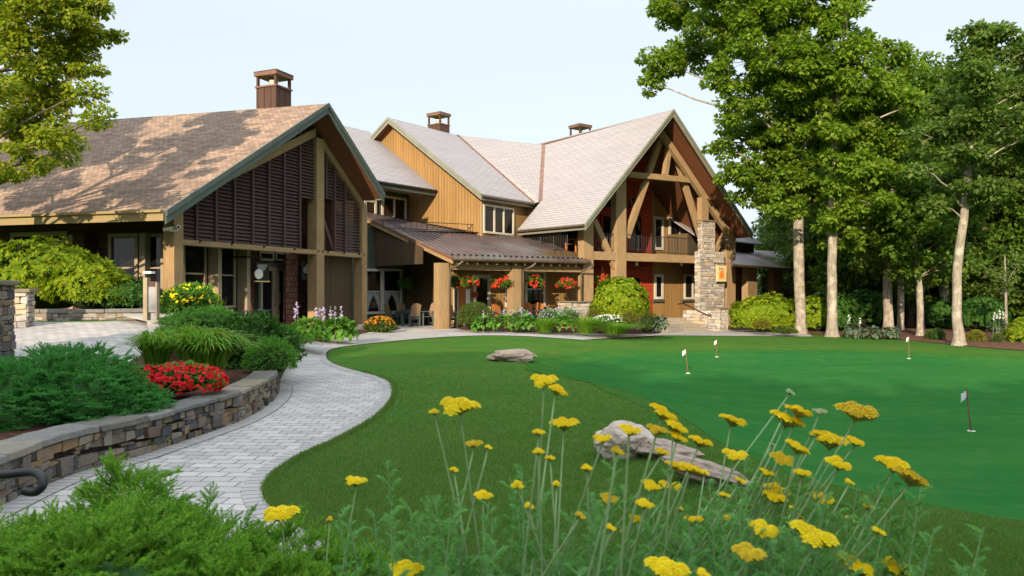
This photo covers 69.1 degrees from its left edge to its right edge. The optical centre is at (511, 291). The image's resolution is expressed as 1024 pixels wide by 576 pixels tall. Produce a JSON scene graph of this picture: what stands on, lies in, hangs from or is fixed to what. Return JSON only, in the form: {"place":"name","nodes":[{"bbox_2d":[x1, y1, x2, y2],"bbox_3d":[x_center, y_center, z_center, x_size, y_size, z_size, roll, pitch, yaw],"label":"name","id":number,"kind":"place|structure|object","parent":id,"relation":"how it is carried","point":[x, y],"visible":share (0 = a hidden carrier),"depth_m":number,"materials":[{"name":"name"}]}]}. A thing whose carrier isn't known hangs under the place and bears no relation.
{"place":"outdoors","nodes":[
{"label":"outdoors","id":0,"kind":"place"},
{"bbox_2d":[14,320,147,372],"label":"path","id":1,"kind":"structure","parent":0,"point":[56,333],"depth_m":15.64,"materials":[{"name":"stone"}]},
{"bbox_2d":[0,280,19,358],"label":"stone pillar","id":2,"kind":"structure","parent":1,"relation":"on","point":[7,319],"depth_m":12.61,"materials":[{"name":"stone"}]},
{"bbox_2d":[13,289,38,327],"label":"stone pillar","id":3,"kind":"structure","parent":1,"relation":"on","point":[24,314],"depth_m":16.61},
{"bbox_2d":[41,257,133,308],"bbox_3d":[-10.771,-0.192,19.006,2.316,1.359,1.552,0,0,0],"label":"rhododendron","id":4,"kind":"object","parent":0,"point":[80,286],"visible":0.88,"depth_m":18.60,"materials":[{"name":"green plant"}]},
{"bbox_2d":[123,313,179,334],"bbox_3d":[-8.048,0.751,17.442,1.601,0.402,3.436,0,0,-39],"label":"concrete apron","id":5,"kind":"object","parent":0,"point":[152,323],"visible":0.3,"depth_m":17.14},
{"bbox_2d":[143,271,159,320],"bbox_3d":[-7.993,0.104,16.492,0.360,1.086,0.130,0,0,16],"label":"notice board","id":6,"kind":"object","parent":5,"relation":"on","point":[151,297],"visible":0.98,"depth_m":16.47,"materials":[{"name":"metal"}]},
{"bbox_2d":[160,280,225,317],"bbox_3d":[-7.420,0.214,17.204,1.597,0.949,1.352,0,0,0],"label":"coneflower bush","id":7,"kind":"object","parent":5,"relation":"on","point":[192,296],"visible":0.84,"depth_m":16.90,"materials":[{"name":"green plant"}]},
{"bbox_2d":[271,324,305,348],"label":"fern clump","id":8,"kind":"object","parent":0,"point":[295,330],"visible":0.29,"depth_m":13.56,"materials":[{"name":"green plant"}]},
{"bbox_2d":[321,305,359,342],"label":"hosta","id":9,"kind":"object","parent":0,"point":[341,330],"visible":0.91,"depth_m":22.74,"materials":[{"name":"green plant"}]},
{"bbox_2d":[2,329,811,555],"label":"path","id":10,"kind":"structure","parent":0,"point":[324,400],"depth_m":9.01,"materials":[{"name":"stone"}]},
{"bbox_2d":[0,385,292,518],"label":"path border","id":11,"kind":"object","parent":10,"relation":"on","point":[283,396],"visible":0.85,"depth_m":7.44,"materials":[{"name":"stone"}]},
{"bbox_2d":[241,335,581,575],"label":"path border","id":12,"kind":"object","parent":10,"relation":"on","point":[251,493],"visible":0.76,"depth_m":7.59,"materials":[{"name":"stone"}]},
{"bbox_2d":[456,301,493,327],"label":"boxwood","id":13,"kind":"object","parent":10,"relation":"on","point":[472,312],"visible":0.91,"depth_m":30.21,"materials":[{"name":"green plant"}]},
{"bbox_2d":[470,314,498,331],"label":"hosta","id":14,"kind":"object","parent":10,"relation":"on","point":[475,325],"visible":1,"depth_m":29.31,"materials":[{"name":"green plant"}]},
{"bbox_2d":[491,309,520,331],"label":"hosta","id":15,"kind":"object","parent":10,"relation":"on","point":[515,323],"visible":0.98,"depth_m":29.60,"materials":[{"name":"green plant"}]},
{"bbox_2d":[512,307,539,330],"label":"hosta","id":16,"kind":"object","parent":10,"relation":"on","point":[525,315],"visible":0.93,"depth_m":29.95,"materials":[{"name":"green plant"}]},
{"bbox_2d":[552,307,575,331],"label":"hosta","id":17,"kind":"object","parent":10,"relation":"on","point":[565,321],"visible":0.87,"depth_m":30.55,"materials":[{"name":"green plant"}]},
{"bbox_2d":[559,315,618,333],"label":"feather grass","id":18,"kind":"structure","parent":10,"relation":"on","point":[583,325],"depth_m":30.68,"materials":[{"name":"green plant"}]},
{"bbox_2d":[592,321,652,334],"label":"feather grass","id":19,"kind":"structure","parent":10,"relation":"on","point":[616,329],"depth_m":30.43,"materials":[{"name":"green plant"}]},
{"bbox_2d":[619,309,638,324],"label":"boxwood","id":20,"kind":"object","parent":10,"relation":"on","point":[628,317],"visible":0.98,"depth_m":31.44,"materials":[{"name":"plant"}]},
{"bbox_2d":[752,318,772,330],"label":"golden shrub","id":21,"kind":"object","parent":10,"relation":"on","point":[764,324],"visible":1,"depth_m":34.62,"materials":[{"name":"plant"}]},
{"bbox_2d":[0,0,1023,288],"label":"sky","id":22,"kind":"structure","parent":0,"point":[526,71],"materials":[{"name":"white"}]},
{"bbox_2d":[5,310,1023,575],"bbox_3d":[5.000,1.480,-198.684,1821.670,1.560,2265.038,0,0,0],"label":"lawn","id":23,"kind":"structure","parent":0,"point":[437,354],"depth_m":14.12,"materials":[{"name":"plant"}]},
{"bbox_2d":[0,468,47,496],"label":"handrail","id":24,"kind":"object","parent":23,"relation":"on","point":[39,476],"visible":1,"depth_m":4.25,"materials":[{"name":"metal"}]},
{"bbox_2d":[0,235,105,308],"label":"rhododendron","id":25,"kind":"object","parent":23,"relation":"on","point":[28,267],"visible":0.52,"depth_m":19.18,"materials":[{"name":"green plant"}]},
{"bbox_2d":[0,0,130,184],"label":"birch tree","id":26,"kind":"object","parent":23,"relation":"on","point":[23,91],"visible":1,"depth_m":18.35,"materials":[{"name":"green plant"}]},
{"bbox_2d":[88,278,160,308],"bbox_3d":[-10.027,0.053,19.227,1.766,0.872,1.379,0,0,0],"label":"holly shrub","id":27,"kind":"object","parent":23,"relation":"on","point":[133,293],"visible":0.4,"depth_m":18.78,"materials":[{"name":"green plant"}]},
{"bbox_2d":[34,308,215,320],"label":"stone wall","id":28,"kind":"structure","parent":23,"relation":"on","point":[73,314],"depth_m":18.00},
{"bbox_2d":[0,345,253,439],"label":"planting bed","id":29,"kind":"object","parent":23,"relation":"on","point":[233,375],"visible":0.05,"depth_m":9.72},
{"bbox_2d":[0,340,177,444],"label":"juniper","id":30,"kind":"object","parent":29,"relation":"on","point":[57,384],"visible":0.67,"depth_m":7.57,"materials":[{"name":"plant"}]},
{"bbox_2d":[110,327,184,364],"bbox_3d":[-5.429,0.832,11.399,1.321,0.567,1.434,0,0,0],"label":"daylily","id":31,"kind":"object","parent":29,"relation":"on","point":[153,355],"visible":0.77,"depth_m":11.23,"materials":[{"name":"green plant"}]},
{"bbox_2d":[143,359,228,394],"bbox_3d":[-4.100,1.056,9.200,1.200,0.412,0.979,0,0,0],"label":"begonia bed","id":32,"kind":"object","parent":29,"relation":"on","point":[188,376],"visible":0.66,"depth_m":9.02,"materials":[{"name":"red plant"}]},
{"bbox_2d":[150,322,221,358],"bbox_3d":[-5.375,0.822,12.387,1.404,0.596,1.353,0,0,0],"label":"daylily","id":33,"kind":"object","parent":29,"relation":"in","point":[181,354],"visible":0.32,"depth_m":12.27,"materials":[{"name":"green plant"}]},
{"bbox_2d":[153,304,252,333],"bbox_3d":[-5.983,0.602,14.563,1.988,0.721,1.736,0,0,0],"label":"cotoneaster","id":34,"kind":"object","parent":29,"relation":"on","point":[200,317],"visible":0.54,"depth_m":14.27,"materials":[{"name":"green plant"}]},
{"bbox_2d":[145,326,268,370],"bbox_3d":[-4.425,0.835,10.903,1.739,0.628,1.737,0,0,0],"label":"daylily","id":35,"kind":"object","parent":29,"relation":"on","point":[201,346],"visible":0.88,"depth_m":10.67,"materials":[{"name":"green plant"}]},
{"bbox_2d":[202,309,307,369],"bbox_3d":[-4.626,0.916,13.205,1.898,1.216,1.688,0,0,0],"label":"dogwood shrub","id":36,"kind":"object","parent":29,"relation":"on","point":[273,325],"visible":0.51,"depth_m":12.93,"materials":[{"name":"green plant"}]},
{"bbox_2d":[237,335,299,372],"bbox_3d":[-3.925,1.034,12.096,0.982,0.687,0.886,0,0,25],"label":"spreading yew","id":37,"kind":"object","parent":29,"relation":"on","point":[273,356],"visible":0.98,"depth_m":11.92,"materials":[{"name":"green plant"}]},
{"bbox_2d":[0,369,280,504],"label":"retaining wall","id":38,"kind":"structure","parent":23,"relation":"on","point":[55,453],"depth_m":7.27,"materials":[{"name":"stone"}]},
{"bbox_2d":[0,69,384,329],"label":"lodge wing","id":39,"kind":"structure","parent":23,"relation":"on","point":[275,175],"depth_m":24.90,"materials":[{"name":"wood"}]},
{"bbox_2d":[10,231,68,251],"bbox_3d":[-15.391,-1.212,24.207,2.317,1.434,0.120,0,0,15],"label":"window","id":40,"kind":"structure","parent":39,"relation":"in","point":[56,234],"depth_m":24.19,"materials":[{"name":"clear glass"}]},
{"bbox_2d":[108,233,138,280],"bbox_3d":[-12.192,-0.880,23.339,1.123,1.860,0.120,0,0,15],"label":"window","id":41,"kind":"structure","parent":39,"relation":"in","point":[123,248],"depth_m":23.34,"materials":[{"name":"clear glass"}]},
{"bbox_2d":[149,233,162,292],"bbox_3d":[-11.078,-0.868,23.036,0.709,1.836,0.120,0,0,15],"label":"window","id":42,"kind":"structure","parent":39,"relation":"in","point":[156,238],"depth_m":23.03,"materials":[{"name":"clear glass"}]},
{"bbox_2d":[183,239,206,291],"bbox_3d":[-10.079,-0.559,23.624,0.120,2.185,0.957,0,0,23],"label":"window","id":43,"kind":"structure","parent":39,"relation":"in","point":[194,258],"depth_m":23.68,"materials":[{"name":"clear glass"}]},
{"bbox_2d":[211,241,235,307],"bbox_3d":[-9.592,-0.533,24.776,0.120,2.185,1.035,0,0,23],"label":"window","id":44,"kind":"structure","parent":39,"relation":"in","point":[228,263],"depth_m":25.00,"materials":[{"name":"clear glass"}]},
{"bbox_2d":[231,256,272,281],"bbox_3d":[-8.759,-0.749,25.362,1.445,0.862,0.618,0,0,-40],"label":"hanging sign","id":45,"kind":"object","parent":39,"relation":"attached to","point":[261,273],"visible":1,"depth_m":25.47,"materials":[{"name":"metal"}]},
{"bbox_2d":[261,266,275,327],"bbox_3d":[-8.751,0.208,26.669,0.177,2.223,0.849,0,0,23],"label":"door","id":46,"kind":"structure","parent":39,"relation":"in","point":[268,289],"depth_m":26.88,"materials":[{"name":"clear glass"}]},
{"bbox_2d":[276,266,282,323],"bbox_3d":[-8.403,0.208,27.495,0.177,2.223,0.904,0,0,23],"label":"door","id":47,"kind":"structure","parent":39,"relation":"in","point":[279,270],"depth_m":27.32,"materials":[{"name":"black glass"}]},
{"bbox_2d":[0,447,436,575],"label":"shrub","id":48,"kind":"object","parent":23,"relation":"on","point":[106,532],"visible":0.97,"depth_m":2.43,"materials":[{"name":"plant"}]},
{"bbox_2d":[291,302,328,344],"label":"hosta","id":49,"kind":"object","parent":23,"relation":"on","point":[322,331],"visible":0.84,"depth_m":19.01,"materials":[{"name":"green plant"}]},
{"bbox_2d":[262,475,423,575],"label":"yarrow","id":50,"kind":"object","parent":23,"relation":"on","point":[280,513],"visible":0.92,"depth_m":2.47,"materials":[{"name":"yellow plant"}]},
{"bbox_2d":[303,328,400,341],"bbox_3d":[-6.603,1.465,26.619,2.779,0.326,12.943,0,0,5],"label":"mulch bed","id":51,"kind":"object","parent":23,"relation":"on","point":[360,331],"visible":0.12,"depth_m":26.77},
{"bbox_2d":[363,315,397,332],"bbox_3d":[-5.200,1.304,29.508,1.426,0.770,1.202,0,0,0],"label":"potentilla","id":52,"kind":"object","parent":51,"relation":"on","point":[382,323],"visible":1,"depth_m":29.21,"materials":[{"name":"orange plant"}]},
{"bbox_2d":[334,396,623,575],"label":"yarrow","id":53,"kind":"object","parent":23,"relation":"on","point":[460,405],"visible":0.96,"depth_m":1.99,"materials":[{"name":"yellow plant"}]},
{"bbox_2d":[486,349,536,361],"bbox_3d":[-0.007,1.530,17.503,1.214,0.350,0.731,0,0,0],"label":"boulder","id":54,"kind":"object","parent":23,"relation":"on","point":[517,355],"visible":0.94,"depth_m":17.25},
{"bbox_2d":[336,109,753,332],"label":"lodge","id":55,"kind":"structure","parent":23,"relation":"on","point":[613,197],"depth_m":39.26,"materials":[{"name":"brown wood"}]},
{"bbox_2d":[367,269,382,313],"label":"window","id":56,"kind":"structure","parent":55,"relation":"in","point":[374,276],"depth_m":36.60,"materials":[{"name":"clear glass"}]},
{"bbox_2d":[382,269,401,313],"bbox_3d":[-5.992,0.010,37.148,1.123,2.259,0.120,0,0,-37],"label":"window","id":57,"kind":"structure","parent":55,"relation":"in","point":[392,295],"depth_m":37.17,"materials":[{"name":"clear glass"}]},
{"bbox_2d":[381,195,406,218],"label":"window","id":58,"kind":"structure","parent":55,"relation":"in","point":[392,206],"depth_m":39.63,"materials":[{"name":"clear glass"}]},
{"bbox_2d":[401,303,421,326],"bbox_3d":[-4.616,1.080,34.270,0.727,1.080,0.720,0,0,44],"label":"garden chair","id":59,"kind":"object","parent":55,"relation":"on","point":[415,310],"visible":1,"depth_m":34.13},
{"bbox_2d":[456,272,479,289],"bbox_3d":[-1.953,-0.639,32.940,1.111,1.142,1.134,0,0,0],"label":"hanging basket","id":60,"kind":"object","parent":55,"relation":"hanging from","point":[467,281],"visible":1,"depth_m":32.79,"materials":[{"name":"plant"}]},
{"bbox_2d":[473,274,490,321],"bbox_3d":[-1.417,0.321,35.086,0.985,2.228,0.120,0,0,-37],"label":"door","id":61,"kind":"structure","parent":55,"relation":"in","point":[484,291],"depth_m":35.17,"materials":[{"name":"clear glass"}]},
{"bbox_2d":[483,204,513,235],"bbox_3d":[-0.669,-3.678,38.565,0.120,1.471,2.576,0,0,37],"label":"window","id":62,"kind":"structure","parent":55,"relation":"in","point":[499,220],"depth_m":38.56,"materials":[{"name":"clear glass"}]},
{"bbox_2d":[525,272,544,287],"bbox_3d":[1.084,-0.671,35.197,0.992,1.078,1.035,0,0,0],"label":"hanging basket","id":63,"kind":"object","parent":55,"relation":"hanging from","point":[533,280],"visible":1,"depth_m":35.01,"materials":[{"name":"plant"}]},
{"bbox_2d":[524,271,545,306],"bbox_3d":[1.155,-0.110,37.015,1.299,1.812,0.120,0,0,-37],"label":"window","id":64,"kind":"structure","parent":55,"relation":"in","point":[532,295],"depth_m":37.02,"materials":[{"name":"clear glass"}]},
{"bbox_2d":[562,230,577,251],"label":"window","id":65,"kind":"structure","parent":55,"relation":"in","point":[572,235],"depth_m":40.99,"materials":[{"name":"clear glass"}]},
{"bbox_2d":[601,214,610,247],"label":"window","id":66,"kind":"structure","parent":55,"relation":"in","point":[605,218],"depth_m":40.82,"materials":[{"name":"red"}]},
{"bbox_2d":[629,214,642,250],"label":"window","id":67,"kind":"structure","parent":55,"relation":"in","point":[638,228],"depth_m":42.28,"materials":[{"name":"red"}]},
{"bbox_2d":[653,216,663,249],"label":"door","id":68,"kind":"structure","parent":55,"relation":"in","point":[658,222],"depth_m":44.78,"materials":[{"name":"glass"}]},
{"bbox_2d":[654,274,663,298],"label":"window","id":69,"kind":"structure","parent":55,"relation":"in","point":[658,278],"depth_m":42.68,"materials":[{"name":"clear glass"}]},
{"bbox_2d":[684,274,694,298],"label":"window","id":70,"kind":"structure","parent":55,"relation":"in","point":[689,281],"depth_m":44.27,"materials":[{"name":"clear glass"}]},
{"bbox_2d":[526,316,566,332],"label":"ornamental grass","id":71,"kind":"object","parent":23,"relation":"on","point":[546,325],"depth_m":30.11,"materials":[{"name":"green plant"}]},
{"bbox_2d":[398,374,700,575],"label":"yarrow","id":72,"kind":"object","parent":23,"relation":"on","point":[664,566],"visible":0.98,"depth_m":1.96,"materials":[{"name":"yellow plant"}]},
{"bbox_2d":[451,324,660,333],"bbox_3d":[3.448,1.800,39.638,9.839,0.500,19.953,0,0,34],"label":"mulch bed","id":73,"kind":"object","parent":23,"relation":"on","point":[569,330],"visible":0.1,"depth_m":32.80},
{"bbox_2d":[634,311,660,332],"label":"boxwood","id":74,"kind":"object","parent":73,"relation":"on","point":[647,319],"visible":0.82,"depth_m":31.18,"materials":[{"name":"green plant"}]},
{"bbox_2d":[593,420,653,458],"bbox_3d":[1.135,1.495,7.445,0.632,0.417,0.446,0,0,0],"label":"boulder","id":75,"kind":"object","parent":23,"relation":"on","point":[617,434],"visible":0.55,"depth_m":7.31,"materials":[{"name":"stone"}]},
{"bbox_2d":[498,389,808,575],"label":"yarrow","id":76,"kind":"object","parent":23,"relation":"on","point":[747,551],"visible":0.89,"depth_m":2.20,"materials":[{"name":"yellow plant"}]},
{"bbox_2d":[635,438,704,458],"bbox_3d":[1.515,1.570,7.316,0.753,0.215,0.400,8,0,0],"label":"boulder","id":77,"kind":"object","parent":23,"relation":"on","point":[644,450],"visible":0.56,"depth_m":7.23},
{"bbox_2d":[661,453,749,485],"bbox_3d":[1.707,1.590,6.486,0.889,0.222,0.323,17,0,0],"label":"boulder","id":78,"kind":"object","parent":23,"relation":"on","point":[713,469],"visible":0.47,"depth_m":6.41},
{"bbox_2d":[547,401,879,575],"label":"yarrow","id":79,"kind":"object","parent":23,"relation":"on","point":[812,537],"visible":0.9,"depth_m":2.09,"materials":[{"name":"green plant"}]},
{"bbox_2d":[667,217,793,301],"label":"lodge side wing","id":80,"kind":"structure","parent":23,"relation":"on","point":[749,260],"depth_m":45.92,"materials":[{"name":"wood"}]},
{"bbox_2d":[728,291,806,331],"bbox_3d":[12.851,1.050,37.508,3.873,2.134,2.552,0,0,0],"label":"laurel hedge","id":81,"kind":"object","parent":23,"relation":"on","point":[778,311],"visible":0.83,"depth_m":36.83,"materials":[{"name":"green plant"}]},
{"bbox_2d":[523,349,1023,539],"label":"green collar","id":82,"kind":"object","parent":23,"relation":"on","point":[551,366],"visible":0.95,"depth_m":19.21,"materials":[{"name":"plant"}]},
{"bbox_2d":[757,211,792,297],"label":"woodland tree","id":83,"kind":"object","parent":23,"relation":"on","point":[773,248],"visible":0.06,"depth_m":63.91,"materials":[{"name":"green plant"}]},
{"bbox_2d":[560,351,1023,520],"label":"putting green","id":84,"kind":"object","parent":23,"relation":"on","point":[919,425],"visible":0.91,"depth_m":14.05,"materials":[{"name":"plant"}]},
{"bbox_2d":[658,455,933,575],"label":"yarrow","id":85,"kind":"object","parent":23,"relation":"on","point":[901,468],"visible":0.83,"depth_m":2.14,"materials":[{"name":"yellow plant"}]},
{"bbox_2d":[666,483,990,575],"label":"yarrow","id":86,"kind":"object","parent":23,"relation":"on","point":[791,570],"visible":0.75,"depth_m":2.01,"materials":[{"name":"green plant"}]},
{"bbox_2d":[842,315,862,338],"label":"hosta","id":87,"kind":"object","parent":23,"relation":"on","point":[848,330],"visible":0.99,"depth_m":32.29,"materials":[{"name":"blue plant"}]},
{"bbox_2d":[793,0,933,336],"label":"oak tree","id":88,"kind":"object","parent":23,"relation":"on","point":[854,95],"visible":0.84,"depth_m":33.16,"materials":[{"name":"green plant"}]},
{"bbox_2d":[728,318,1023,349],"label":"mulch bed","id":89,"kind":"object","parent":23,"relation":"on","point":[910,332],"visible":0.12,"depth_m":32.85,"materials":[{"name":"soil"}]},
{"bbox_2d":[633,0,846,333],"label":"oak tree","id":90,"kind":"object","parent":89,"relation":"on","point":[786,86],"visible":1,"depth_m":35.03,"materials":[{"name":"green plant"}]},
{"bbox_2d":[746,105,856,318],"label":"woodland tree","id":91,"kind":"object","parent":89,"relation":"on","point":[781,223],"visible":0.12,"depth_m":49.85,"materials":[{"name":"green plant"}]},
{"bbox_2d":[792,295,826,330],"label":"laurel hedge","id":92,"kind":"object","parent":89,"relation":"on","point":[816,315],"visible":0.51,"depth_m":37.01,"materials":[{"name":"green plant"}]},
{"bbox_2d":[806,292,859,330],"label":"laurel hedge","id":93,"kind":"object","parent":89,"relation":"on","point":[846,307],"visible":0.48,"depth_m":37.39,"materials":[{"name":"green plant"}]},
{"bbox_2d":[804,90,896,324],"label":"woodland tree","id":94,"kind":"object","parent":89,"relation":"on","point":[859,280],"visible":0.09,"depth_m":44.01,"materials":[{"name":"green plant"}]},
{"bbox_2d":[847,288,897,327],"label":"rhododendron","id":95,"kind":"object","parent":89,"relation":"on","point":[869,304],"visible":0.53,"depth_m":40.24,"materials":[{"name":"green plant"}]},
{"bbox_2d":[819,101,954,331],"bbox_3d":[18.410,-3.714,36.804,6.387,12.168,5.481,0,0,35],"label":"woodland tree","id":96,"kind":"object","parent":89,"relation":"on","point":[888,317],"visible":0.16,"depth_m":36.28,"materials":[{"name":"green plant"}]},
{"bbox_2d":[853,96,953,329],"bbox_3d":[19.995,-4.141,38.362,5.050,13.023,4.901,0,0,35],"label":"woodland tree","id":97,"kind":"object","parent":89,"relation":"on","point":[900,320],"visible":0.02,"depth_m":38.35,"materials":[{"name":"green plant"}]},
{"bbox_2d":[848,40,967,324],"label":"woodland tree","id":98,"kind":"object","parent":89,"relation":"on","point":[924,56],"depth_m":44.45,"materials":[{"name":"green plant"}]},
{"bbox_2d":[849,77,979,327],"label":"woodland tree","id":99,"kind":"object","parent":89,"relation":"on","point":[910,306],"visible":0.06,"depth_m":41.20,"materials":[{"name":"green plant"}]},
{"bbox_2d":[863,174,988,335],"bbox_3d":[18.351,-1.663,33.485,4.584,8.066,4.662,0,0,0],"label":"woodland tree","id":100,"kind":"object","parent":89,"relation":"on","point":[903,259],"visible":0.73,"depth_m":33.17,"materials":[{"name":"green plant"}]},
{"bbox_2d":[914,299,951,328],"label":"rhododendron","id":101,"kind":"object","parent":89,"relation":"on","point":[938,313],"visible":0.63,"depth_m":39.43,"materials":[{"name":"green plant"}]},
{"bbox_2d":[899,62,1008,326],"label":"woodland tree","id":102,"kind":"object","parent":89,"relation":"on","point":[934,76],"visible":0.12,"depth_m":40.05,"materials":[{"name":"green plant"}]},
{"bbox_2d":[895,18,1023,345],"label":"leaning tree","id":103,"kind":"object","parent":89,"relation":"on","point":[978,60],"visible":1,"depth_m":27.98,"materials":[{"name":"green plant"}]},
{"bbox_2d":[925,65,1023,327],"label":"woodland tree","id":104,"kind":"object","parent":89,"relation":"on","point":[984,285],"visible":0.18,"depth_m":40.72,"materials":[{"name":"green plant"}]},
{"bbox_2d":[965,329,986,341],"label":"boxwood","id":105,"kind":"object","parent":89,"relation":"on","point":[976,336],"visible":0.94,"depth_m":29.66,"materials":[{"name":"plant"}]},
{"bbox_2d":[962,296,1010,330],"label":"rhododendron","id":106,"kind":"object","parent":89,"relation":"on","point":[978,312],"visible":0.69,"depth_m":36.31,"materials":[{"name":"green plant"}]},
{"bbox_2d":[985,310,1007,336],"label":"hosta","id":107,"kind":"object","parent":89,"relation":"on","point":[997,327],"visible":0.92,"depth_m":30.99,"materials":[{"name":"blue plant"}]},
{"bbox_2d":[980,66,1023,316],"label":"woodland tree","id":108,"kind":"object","parent":89,"relation":"on","point":[1013,237],"visible":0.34,"depth_m":39.67,"materials":[{"name":"green plant"}]},
{"bbox_2d":[982,246,1023,326],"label":"sapling","id":109,"kind":"object","parent":89,"relation":"on","point":[1005,284],"visible":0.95,"depth_m":32.99,"materials":[{"name":"green plant"}]},
{"bbox_2d":[1000,316,1023,341],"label":"laurel hedge","id":110,"kind":"object","parent":89,"relation":"on","point":[1015,333],"visible":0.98,"depth_m":29.35,"materials":[{"name":"green plant"}]},
{"bbox_2d":[588,275,650,322],"bbox_3d":[4.818,0.362,33.196,2.811,2.174,2.323,0,0,0],"label":"laurel","id":111,"kind":"object","parent":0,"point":[616,296],"visible":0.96,"depth_m":32.50,"materials":[{"name":"green plant"}]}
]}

